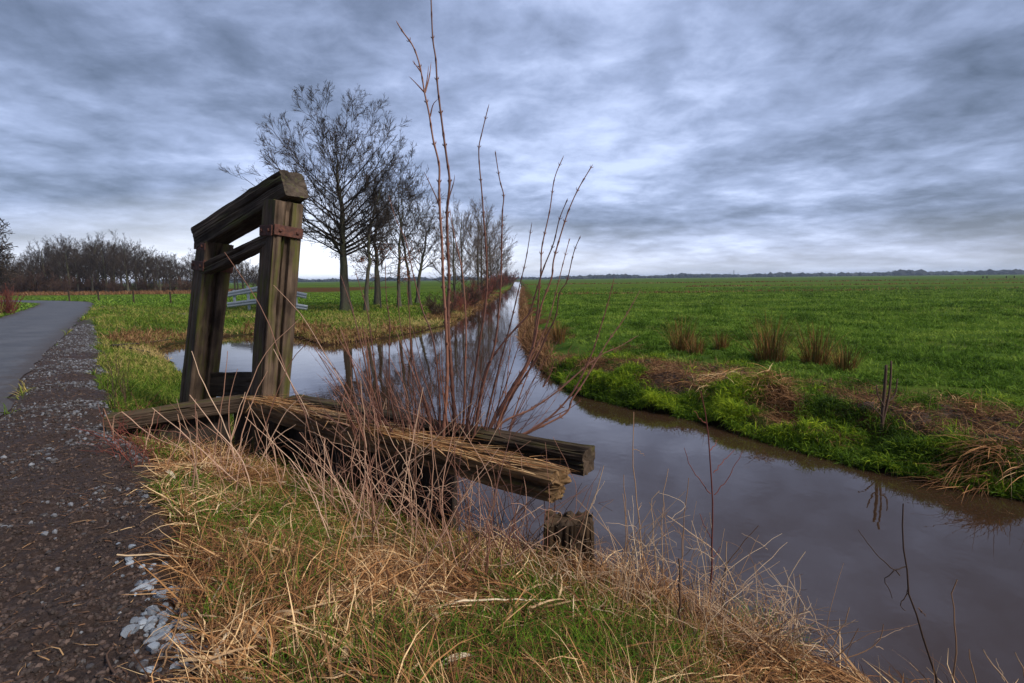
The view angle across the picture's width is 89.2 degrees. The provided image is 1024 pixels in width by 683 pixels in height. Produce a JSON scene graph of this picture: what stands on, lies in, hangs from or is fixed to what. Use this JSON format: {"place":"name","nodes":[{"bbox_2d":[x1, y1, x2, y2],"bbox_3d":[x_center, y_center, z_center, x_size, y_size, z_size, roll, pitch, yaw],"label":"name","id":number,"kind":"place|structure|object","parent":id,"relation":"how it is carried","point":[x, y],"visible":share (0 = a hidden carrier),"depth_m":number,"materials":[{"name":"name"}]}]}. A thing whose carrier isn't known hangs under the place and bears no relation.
{"place":"outdoors","nodes":[
{"label":"outdoors","id":0,"kind":"place"},
{"bbox_2d":[0,300,91,415],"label":"road","id":1,"kind":"structure","parent":0,"point":[29,337],"depth_m":15.71,"materials":[{"name":"asphalt"}]},
{"bbox_2d":[0,324,170,681],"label":"gravel","id":2,"kind":"structure","parent":0,"point":[91,383],"depth_m":6.13,"materials":[{"name":"gravel"}]},
{"bbox_2d":[0,274,1023,682],"bbox_3d":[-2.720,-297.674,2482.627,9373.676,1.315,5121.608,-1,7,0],"label":"ground","id":3,"kind":"structure","parent":0,"point":[80,674],"depth_m":6.24,"materials":[{"name":"plant"}]},
{"bbox_2d":[0,218,24,285],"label":"larch","id":4,"kind":"object","parent":3,"relation":"on","point":[2,261],"visible":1,"depth_m":52.27,"materials":[{"name":"grey plant"}]},
{"bbox_2d":[0,283,25,313],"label":"dogwood bush","id":5,"kind":"object","parent":3,"relation":"on","point":[9,306],"visible":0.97,"depth_m":27.19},
{"bbox_2d":[6,273,43,292],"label":"wood bush","id":6,"kind":"object","parent":3,"relation":"on","point":[19,288],"visible":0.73,"depth_m":90.77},
{"bbox_2d":[18,260,48,292],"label":"tree","id":7,"kind":"object","parent":3,"relation":"on","point":[24,272],"visible":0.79,"depth_m":92.00,"materials":[{"name":"grey plant"}]},
{"bbox_2d":[5,262,65,292],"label":"wood bush","id":8,"kind":"object","parent":3,"relation":"on","point":[48,280],"visible":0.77,"depth_m":91.82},
{"bbox_2d":[19,240,74,291],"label":"tree","id":9,"kind":"object","parent":3,"relation":"on","point":[42,261],"visible":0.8,"depth_m":93.16,"materials":[{"name":"grey plant"}]},
{"bbox_2d":[36,248,79,291],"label":"tree","id":10,"kind":"object","parent":3,"relation":"on","point":[60,278],"visible":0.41,"depth_m":98.59,"materials":[{"name":"grey plant"}]},
{"bbox_2d":[43,272,78,291],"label":"wood bush","id":11,"kind":"object","parent":3,"relation":"on","point":[64,287],"visible":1,"depth_m":91.18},
{"bbox_2d":[40,233,86,290],"bbox_3d":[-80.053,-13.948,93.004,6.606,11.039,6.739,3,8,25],"label":"tree","id":12,"kind":"object","parent":3,"relation":"on","point":[66,266],"visible":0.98,"depth_m":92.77,"materials":[{"name":"grey plant"}]},
{"bbox_2d":[60,248,89,291],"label":"tree","id":13,"kind":"object","parent":3,"relation":"on","point":[76,274],"visible":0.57,"depth_m":94.91,"materials":[{"name":"grey plant"}]},
{"bbox_2d":[71,245,107,290],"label":"tree","id":14,"kind":"object","parent":3,"relation":"on","point":[89,270],"visible":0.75,"depth_m":94.13,"materials":[{"name":"grey plant"}]},
{"bbox_2d":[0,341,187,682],"bbox_3d":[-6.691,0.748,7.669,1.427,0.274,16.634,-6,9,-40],"label":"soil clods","id":15,"kind":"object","parent":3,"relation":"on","point":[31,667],"visible":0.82,"depth_m":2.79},
{"bbox_2d":[71,232,117,285],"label":"tree","id":16,"kind":"object","parent":3,"relation":"on","point":[89,248],"visible":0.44,"depth_m":99.96,"materials":[{"name":"grey plant"}]},
{"bbox_2d":[68,239,123,280],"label":"tree","id":17,"kind":"object","parent":3,"relation":"on","point":[85,244],"visible":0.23,"depth_m":107.19,"materials":[{"name":"grey plant"}]},
{"bbox_2d":[0,341,192,682],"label":"leaf litter","id":18,"kind":"object","parent":3,"relation":"on","point":[47,645],"visible":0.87,"depth_m":2.68,"materials":[{"name":"plant"}]},
{"bbox_2d":[83,277,118,290],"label":"wood bush","id":19,"kind":"object","parent":3,"relation":"on","point":[97,283],"visible":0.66,"depth_m":99.68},
{"bbox_2d":[81,237,125,290],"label":"tree","id":20,"kind":"object","parent":3,"relation":"on","point":[105,266],"visible":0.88,"depth_m":92.63,"materials":[{"name":"grey plant"}]},
{"bbox_2d":[95,246,123,286],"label":"wood tree","id":21,"kind":"object","parent":3,"relation":"on","point":[114,277],"visible":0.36,"depth_m":97.36,"materials":[{"name":"grey plant"}]},
{"bbox_2d":[102,276,124,292],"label":"wood bush","id":22,"kind":"object","parent":3,"relation":"on","point":[113,287],"visible":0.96,"depth_m":85.88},
{"bbox_2d":[100,347,135,409],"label":"dry weeds","id":23,"kind":"object","parent":3,"relation":"on","point":[124,386],"visible":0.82,"depth_m":7.14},
{"bbox_2d":[13,289,230,295],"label":"dead grass","id":24,"kind":"structure","parent":3,"relation":"on","point":[91,292],"depth_m":79.65,"materials":[{"name":"plant"}]},
{"bbox_2d":[104,229,147,290],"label":"tree","id":25,"kind":"object","parent":3,"relation":"on","point":[124,266],"visible":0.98,"depth_m":91.99,"materials":[{"name":"grey plant"}]},
{"bbox_2d":[121,624,139,637],"bbox_3d":[-1.669,1.258,2.269,0.065,0.051,0.067,-4,8,-29],"label":"stone","id":26,"kind":"object","parent":3,"relation":"on","point":[126,630],"visible":0.96,"depth_m":2.25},
{"bbox_2d":[116,245,147,290],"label":"tree","id":27,"kind":"object","parent":3,"relation":"on","point":[135,279],"visible":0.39,"depth_m":100.38,"materials":[{"name":"grey plant"}]},
{"bbox_2d":[73,391,206,467],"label":"dry weeds","id":28,"kind":"object","parent":3,"relation":"on","point":[128,443],"visible":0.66,"depth_m":4.85,"materials":[{"name":"plant"}]},
{"bbox_2d":[125,246,159,287],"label":"tree","id":29,"kind":"object","parent":3,"relation":"on","point":[142,268],"visible":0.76,"depth_m":95.82,"materials":[{"name":"grey plant"}]},
{"bbox_2d":[135,276,158,290],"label":"wood bush","id":30,"kind":"object","parent":3,"relation":"on","point":[151,286],"visible":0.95,"depth_m":93.83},
{"bbox_2d":[132,255,168,289],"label":"tree","id":31,"kind":"object","parent":3,"relation":"on","point":[153,270],"visible":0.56,"depth_m":98.49,"materials":[{"name":"grey plant"}]},
{"bbox_2d":[142,253,172,290],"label":"tree","id":32,"kind":"object","parent":3,"relation":"on","point":[158,271],"visible":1,"depth_m":91.66,"materials":[{"name":"grey plant"}]},
{"bbox_2d":[173,275,191,290],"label":"wood bush","id":33,"kind":"object","parent":3,"relation":"on","point":[185,286],"visible":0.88,"depth_m":90.75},
{"bbox_2d":[103,252,355,496],"bbox_3d":[-2.595,0.384,5.071,2.512,2.576,1.891,5,9,41],"label":"bramble","id":34,"kind":"object","parent":3,"relation":"on","point":[230,443],"visible":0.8,"depth_m":5.19,"materials":[{"name":"plant"}]},
{"bbox_2d":[162,447,298,494],"bbox_3d":[-2.532,1.223,4.640,1.200,0.561,1.153,-1,7,0],"label":"straw tuft","id":35,"kind":"object","parent":3,"relation":"on","point":[259,476],"visible":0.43,"depth_m":4.64,"materials":[{"name":"plant"}]},
{"bbox_2d":[0,292,466,324],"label":"field grass","id":36,"kind":"structure","parent":3,"relation":"on","point":[126,300],"depth_m":43.29,"materials":[{"name":"plant"}]},
{"bbox_2d":[0,302,471,446],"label":"verge grass","id":37,"kind":"structure","parent":3,"relation":"on","point":[149,391],"depth_m":17.87,"materials":[{"name":"plant"}]},
{"bbox_2d":[230,263,252,288],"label":"tree","id":38,"kind":"object","parent":3,"relation":"on","point":[242,282],"visible":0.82,"depth_m":95.25,"materials":[{"name":"grey plant"}]},
{"bbox_2d":[179,170,308,455],"bbox_3d":[-3.505,-0.189,6.584,2.345,3.629,0.639,3,8,28],"label":"sluice frame","id":39,"kind":"object","parent":3,"relation":"on","point":[270,207],"visible":0.87,"depth_m":6.20,"materials":[{"name":"brown wood"}]},
{"bbox_2d":[169,402,358,522],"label":"dry weeds","id":40,"kind":"object","parent":3,"relation":"on","point":[218,469],"visible":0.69,"depth_m":4.36,"materials":[{"name":"plant"}]},
{"bbox_2d":[227,286,307,309],"bbox_3d":[-14.018,-2.327,29.798,4.625,1.878,0.291,-1,7,0],"label":"guard rail","id":41,"kind":"object","parent":3,"relation":"on","point":[235,293],"visible":0.38,"depth_m":29.72,"materials":[{"name":"metal"}]},
{"bbox_2d":[104,393,457,530],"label":"plank wall","id":42,"kind":"structure","parent":3,"relation":"on","point":[170,412],"depth_m":5.76,"materials":[{"name":"brown wood"}]},
{"bbox_2d":[241,392,582,502],"bbox_3d":[-1.302,0.859,4.936,4.511,0.306,0.910,4,8,36],"label":"long timber","id":43,"kind":"object","parent":42,"relation":"on","point":[537,478],"visible":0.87,"depth_m":4.30,"materials":[{"name":"brown wood"}]},
{"bbox_2d":[285,394,594,475],"bbox_3d":[-0.995,0.854,5.186,3.851,0.231,0.252,4,8,33],"label":"long timber","id":44,"kind":"object","parent":42,"relation":"on","point":[579,458],"visible":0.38,"depth_m":4.44,"materials":[{"name":"brown wood"}]},
{"bbox_2d":[250,508,335,543],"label":"grass tuft","id":45,"kind":"object","parent":3,"relation":"on","point":[290,526],"visible":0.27,"depth_m":3.43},
{"bbox_2d":[97,291,502,351],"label":"dead grass","id":46,"kind":"structure","parent":3,"relation":"on","point":[147,335],"depth_m":18.89,"materials":[{"name":"plant"}]},
{"bbox_2d":[218,81,434,311],"bbox_3d":[-10.146,-7.834,28.750,11.477,12.898,9.685,-1,7,0],"label":"bare tree","id":47,"kind":"object","parent":3,"relation":"on","point":[344,299],"visible":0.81,"depth_m":27.82,"materials":[{"name":"brown plant"}]},
{"bbox_2d":[245,377,479,549],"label":"dry weeds","id":48,"kind":"object","parent":3,"relation":"on","point":[374,508],"visible":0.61,"depth_m":3.91,"materials":[{"name":"plant"}]},
{"bbox_2d":[325,167,402,304],"bbox_3d":[-9.691,-7.214,36.210,4.844,9.943,4.839,2,8,24],"label":"slim tree","id":49,"kind":"object","parent":3,"relation":"on","point":[376,293],"visible":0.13,"depth_m":36.37,"materials":[{"name":"brown plant"}]},
{"bbox_2d":[324,153,407,311],"bbox_3d":[-7.841,-5.688,27.733,4.515,8.882,4.238,6,10,44],"label":"slim tree","id":50,"kind":"object","parent":3,"relation":"on","point":[369,259],"visible":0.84,"depth_m":27.97,"materials":[{"name":"brown plant"}]},
{"bbox_2d":[329,237,419,307],"bbox_3d":[-7.792,-3.829,30.169,4.945,4.526,5.004,-1,7,0],"label":"young beech","id":51,"kind":"object","parent":3,"relation":"on","point":[381,260],"visible":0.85,"depth_m":29.89,"materials":[{"name":"brown plant"}]},
{"bbox_2d":[283,423,492,534],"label":"dry weeds","id":52,"kind":"object","parent":3,"relation":"on","point":[344,470],"visible":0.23,"depth_m":4.26,"materials":[{"name":"brown plant"}]},
{"bbox_2d":[357,154,431,306],"bbox_3d":[-7.094,-6.441,30.978,4.689,9.533,4.961,-1,7,0],"label":"slim tree","id":53,"kind":"object","parent":3,"relation":"on","point":[402,244],"visible":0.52,"depth_m":31.28,"materials":[{"name":"brown plant"}]},
{"bbox_2d":[374,161,449,304],"bbox_3d":[-6.649,-6.878,33.836,5.382,9.777,4.878,-1,7,0],"label":"slim tree","id":54,"kind":"object","parent":3,"relation":"on","point":[406,263],"visible":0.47,"depth_m":34.03,"materials":[{"name":"brown plant"}]},
{"bbox_2d":[401,197,451,302],"bbox_3d":[-6.499,-6.686,38.378,4.329,8.283,4.065,-6,9,-36],"label":"slim tree","id":55,"kind":"object","parent":3,"relation":"on","point":[422,259],"visible":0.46,"depth_m":38.46,"materials":[{"name":"brown plant"}]},
{"bbox_2d":[422,291,458,315],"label":"scrub bush","id":56,"kind":"object","parent":3,"relation":"on","point":[430,306],"visible":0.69,"depth_m":26.73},
{"bbox_2d":[261,0,640,441],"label":"elder shrub","id":57,"kind":"object","parent":3,"relation":"on","point":[500,411],"visible":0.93,"depth_m":4.62,"materials":[{"name":"brown plant"}]},
{"bbox_2d":[418,194,493,308],"bbox_3d":[-3.676,-5.697,33.590,4.426,7.599,4.967,-5,8,-32],"label":"canal tree","id":58,"kind":"object","parent":3,"relation":"on","point":[453,253],"visible":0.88,"depth_m":33.59,"materials":[{"name":"brown plant"}]},
{"bbox_2d":[441,291,477,311],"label":"scrub bush","id":59,"kind":"object","parent":3,"relation":"on","point":[460,300],"visible":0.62,"depth_m":31.96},
{"bbox_2d":[434,200,492,295],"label":"canal tree","id":60,"kind":"object","parent":3,"relation":"on","point":[460,251],"visible":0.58,"depth_m":41.19,"materials":[{"name":"brown plant"}]},
{"bbox_2d":[446,283,485,306],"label":"scrub bush","id":61,"kind":"object","parent":3,"relation":"on","point":[472,296],"visible":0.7,"depth_m":37.62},
{"bbox_2d":[350,412,585,585],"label":"dry weeds","id":62,"kind":"object","parent":3,"relation":"on","point":[451,523],"visible":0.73,"depth_m":3.36,"materials":[{"name":"plant"}]},
{"bbox_2d":[450,195,509,286],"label":"canal tree","id":63,"kind":"object","parent":3,"relation":"on","point":[482,266],"visible":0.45,"depth_m":56.87,"materials":[{"name":"brown plant"}]},
{"bbox_2d":[464,279,495,301],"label":"scrub bush","id":64,"kind":"object","parent":3,"relation":"on","point":[488,293],"visible":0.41,"depth_m":44.57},
{"bbox_2d":[450,197,510,294],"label":"canal tree","id":65,"kind":"object","parent":3,"relation":"on","point":[491,241],"visible":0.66,"depth_m":49.02,"materials":[{"name":"brown plant"}]},
{"bbox_2d":[458,207,515,283],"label":"canal tree","id":66,"kind":"object","parent":3,"relation":"on","point":[492,245],"visible":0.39,"depth_m":66.78,"materials":[{"name":"brown plant"}]},
{"bbox_2d":[472,218,515,278],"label":"canal tree","id":67,"kind":"object","parent":3,"relation":"on","point":[497,248],"visible":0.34,"depth_m":78.65,"materials":[{"name":"brown plant"}]},
{"bbox_2d":[479,234,513,287],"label":"canal tree","id":68,"kind":"object","parent":3,"relation":"on","point":[502,260],"visible":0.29,"depth_m":93.81,"materials":[{"name":"brown plant"}]},
{"bbox_2d":[418,427,609,585],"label":"dry weeds","id":69,"kind":"object","parent":3,"relation":"on","point":[513,526],"visible":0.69,"depth_m":3.48,"materials":[{"name":"brown plant"}]},
{"bbox_2d":[126,426,920,682],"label":"green grass","id":70,"kind":"structure","parent":3,"relation":"on","point":[535,629],"depth_m":2.50,"materials":[{"name":"plant"}]},
{"bbox_2d":[270,499,396,556],"bbox_3d":[-1.330,1.400,3.652,1.148,0.504,1.136,-1,7,0],"label":"straw tuft","id":71,"kind":"object","parent":70,"relation":"on","point":[341,525],"visible":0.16,"depth_m":3.83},
{"bbox_2d":[512,286,581,375],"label":"reed fringe","id":72,"kind":"object","parent":3,"relation":"on","point":[528,323],"visible":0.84,"depth_m":16.20,"materials":[{"name":"plant"}]},
{"bbox_2d":[542,319,571,344],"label":"rush tuft","id":73,"kind":"object","parent":3,"relation":"on","point":[556,336],"visible":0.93,"depth_m":14.96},
{"bbox_2d":[97,426,1017,682],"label":"dead grass","id":74,"kind":"structure","parent":3,"relation":"on","point":[370,577],"depth_m":2.56,"materials":[{"name":"plant"}]},
{"bbox_2d":[178,655,230,666],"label":"reed leaf","id":75,"kind":"object","parent":74,"relation":"on","point":[203,656],"visible":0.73,"depth_m":2.00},
{"bbox_2d":[428,598,536,606],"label":"fallen reed","id":76,"kind":"object","parent":74,"relation":"on","point":[468,600],"visible":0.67,"depth_m":2.66,"materials":[{"name":"beige plant"}]},
{"bbox_2d":[544,508,594,570],"bbox_3d":[0.417,1.721,3.756,0.375,0.986,0.301,0,6,9],"label":"mooring stump","id":77,"kind":"object","parent":3,"relation":"on","point":[572,528],"visible":0.29,"depth_m":3.60,"materials":[{"name":"brown wood"}]},
{"bbox_2d":[140,269,1023,283],"bbox_3d":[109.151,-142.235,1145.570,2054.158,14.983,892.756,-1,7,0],"label":"treeline","id":78,"kind":"object","parent":3,"relation":"on","point":[900,272],"visible":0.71,"depth_m":931.99,"materials":[{"name":"plant"}]},
{"bbox_2d":[577,466,604,578],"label":"dry stalk","id":79,"kind":"object","parent":3,"relation":"on","point":[587,517],"visible":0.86,"depth_m":3.26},
{"bbox_2d":[515,527,667,600],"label":"dry weeds","id":80,"kind":"object","parent":3,"relation":"on","point":[567,571],"visible":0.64,"depth_m":3.21,"materials":[{"name":"plant"}]},
{"bbox_2d":[546,583,654,648],"bbox_3d":[0.435,1.457,2.700,0.629,0.295,0.649,-1,7,0],"label":"grass tuft","id":81,"kind":"object","parent":3,"relation":"on","point":[612,611],"visible":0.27,"depth_m":2.75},
{"bbox_2d":[632,412,648,590],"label":"dry stalk","id":82,"kind":"object","parent":3,"relation":"on","point":[636,497],"visible":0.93,"depth_m":3.22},
{"bbox_2d":[562,549,729,659],"bbox_3d":[0.756,1.607,3.077,1.109,0.464,1.145,-1,7,0],"label":"straw tuft","id":83,"kind":"object","parent":3,"relation":"on","point":[646,592],"visible":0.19,"depth_m":3.18,"materials":[{"name":"plant"}]},
{"bbox_2d":[569,493,785,629],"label":"dry weeds","id":84,"kind":"object","parent":3,"relation":"on","point":[628,580],"visible":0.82,"depth_m":3.01,"materials":[{"name":"plant"}]},
{"bbox_2d":[678,558,685,638],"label":"dry stalk","id":85,"kind":"object","parent":3,"relation":"on","point":[679,608],"visible":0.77,"depth_m":2.71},
{"bbox_2d":[650,315,714,351],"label":"rush tuft","id":86,"kind":"object","parent":3,"relation":"on","point":[680,345],"visible":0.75,"depth_m":11.68,"materials":[{"name":"plant"}]},
{"bbox_2d":[682,331,709,354],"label":"rush tuft","id":87,"kind":"object","parent":3,"relation":"on","point":[691,349],"visible":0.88,"depth_m":11.21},
{"bbox_2d":[675,364,750,393],"bbox_3d":[3.489,0.699,8.687,1.635,0.951,1.584,-6,9,-40],"label":"straw heap","id":88,"kind":"object","parent":3,"relation":"on","point":[716,374],"visible":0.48,"depth_m":8.70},
{"bbox_2d":[684,391,742,614],"bbox_3d":[1.227,1.013,3.155,0.398,1.452,0.144,-5,8,-31],"label":"dry stalk","id":89,"kind":"object","parent":3,"relation":"on","point":[711,493],"visible":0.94,"depth_m":3.10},
{"bbox_2d":[703,328,737,349],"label":"rush tuft","id":90,"kind":"object","parent":3,"relation":"on","point":[721,339],"visible":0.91,"depth_m":11.84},
{"bbox_2d":[637,586,844,682],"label":"straw tuft","id":91,"kind":"object","parent":3,"relation":"on","point":[785,648],"visible":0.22,"depth_m":2.75,"materials":[{"name":"plant"}]},
{"bbox_2d":[646,561,858,670],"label":"dry weeds","id":92,"kind":"object","parent":3,"relation":"on","point":[746,616],"visible":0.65,"depth_m":2.74,"materials":[{"name":"plant"}]},
{"bbox_2d":[723,595,817,654],"bbox_3d":[1.573,1.740,3.127,0.630,0.326,0.642,-1,7,0],"label":"grass tuft","id":93,"kind":"object","parent":3,"relation":"on","point":[768,620],"visible":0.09,"depth_m":3.20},
{"bbox_2d":[723,363,818,404],"bbox_3d":[3.963,0.705,8.052,1.586,0.778,1.312,-3,7,-15],"label":"straw heap","id":94,"kind":"object","parent":3,"relation":"on","point":[768,375],"visible":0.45,"depth_m":7.92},
{"bbox_2d":[521,278,1020,285],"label":"dead grass","id":95,"kind":"structure","parent":3,"relation":"on","point":[779,281],"depth_m":148.48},
{"bbox_2d":[529,285,1023,422],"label":"field grass","id":96,"kind":"structure","parent":3,"relation":"on","point":[923,366],"depth_m":16.57,"materials":[{"name":"plant"}]},
{"bbox_2d":[732,310,821,362],"bbox_3d":[5.109,-0.110,10.257,1.832,1.088,1.606,-3,7,-21],"label":"rush tuft","id":97,"kind":"object","parent":3,"relation":"on","point":[772,351],"visible":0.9,"depth_m":10.19,"materials":[{"name":"plant"}]},
{"bbox_2d":[542,345,1023,501],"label":"bank grass","id":98,"kind":"structure","parent":3,"relation":"on","point":[864,457],"depth_m":6.74,"materials":[{"name":"plant"}]},
{"bbox_2d":[547,343,1023,453],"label":"dead grass","id":99,"kind":"structure","parent":3,"relation":"on","point":[656,362],"depth_m":7.23,"materials":[{"name":"plant"}]},
{"bbox_2d":[554,285,1023,294],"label":"dead grass","id":100,"kind":"structure","parent":3,"relation":"on","point":[716,291],"depth_m":56.01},
{"bbox_2d":[666,552,915,678],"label":"dry weeds","id":101,"kind":"object","parent":3,"relation":"on","point":[798,632],"visible":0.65,"depth_m":2.73,"materials":[{"name":"plant"}]},
{"bbox_2d":[780,316,856,365],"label":"rush tuft","id":102,"kind":"object","parent":3,"relation":"on","point":[813,356],"visible":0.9,"depth_m":9.89,"materials":[{"name":"plant"}]},
{"bbox_2d":[821,341,875,371],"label":"rush tuft","id":103,"kind":"object","parent":3,"relation":"on","point":[842,360],"visible":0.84,"depth_m":9.16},
{"bbox_2d":[687,281,1023,286],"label":"dead grass","id":104,"kind":"structure","parent":3,"relation":"on","point":[707,285],"depth_m":91.59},
{"bbox_2d":[864,361,897,431],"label":"sapling","id":105,"kind":"object","parent":3,"relation":"on","point":[883,412],"visible":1,"depth_m":6.42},
{"bbox_2d":[858,503,937,682],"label":"dry stalk","id":106,"kind":"object","parent":3,"relation":"on","point":[933,668],"visible":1,"depth_m":2.43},
{"bbox_2d":[951,579,956,682],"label":"dry stalk","id":107,"kind":"object","parent":3,"relation":"on","point":[955,634],"visible":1,"depth_m":2.43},
{"bbox_2d":[898,419,1023,502],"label":"reed heap","id":108,"kind":"object","parent":3,"relation":"on","point":[983,457],"visible":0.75,"depth_m":5.25,"materials":[{"name":"plant"}]},
{"bbox_2d":[938,391,1010,415],"bbox_3d":[5.939,0.845,6.732,0.932,0.401,0.939,4,8,35],"label":"straw heap","id":109,"kind":"object","parent":3,"relation":"on","point":[968,403],"visible":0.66,"depth_m":6.70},
{"bbox_2d":[0,0,1023,283],"label":"sky","id":110,"kind":"structure","parent":0,"point":[745,137],"materials":[{"name":"grey"}]},
{"bbox_2d":[157,281,1023,682],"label":"water","id":111,"kind":"structure","parent":0,"point":[819,513],"depth_m":4.71,"materials":[{"name":"black liquid"}]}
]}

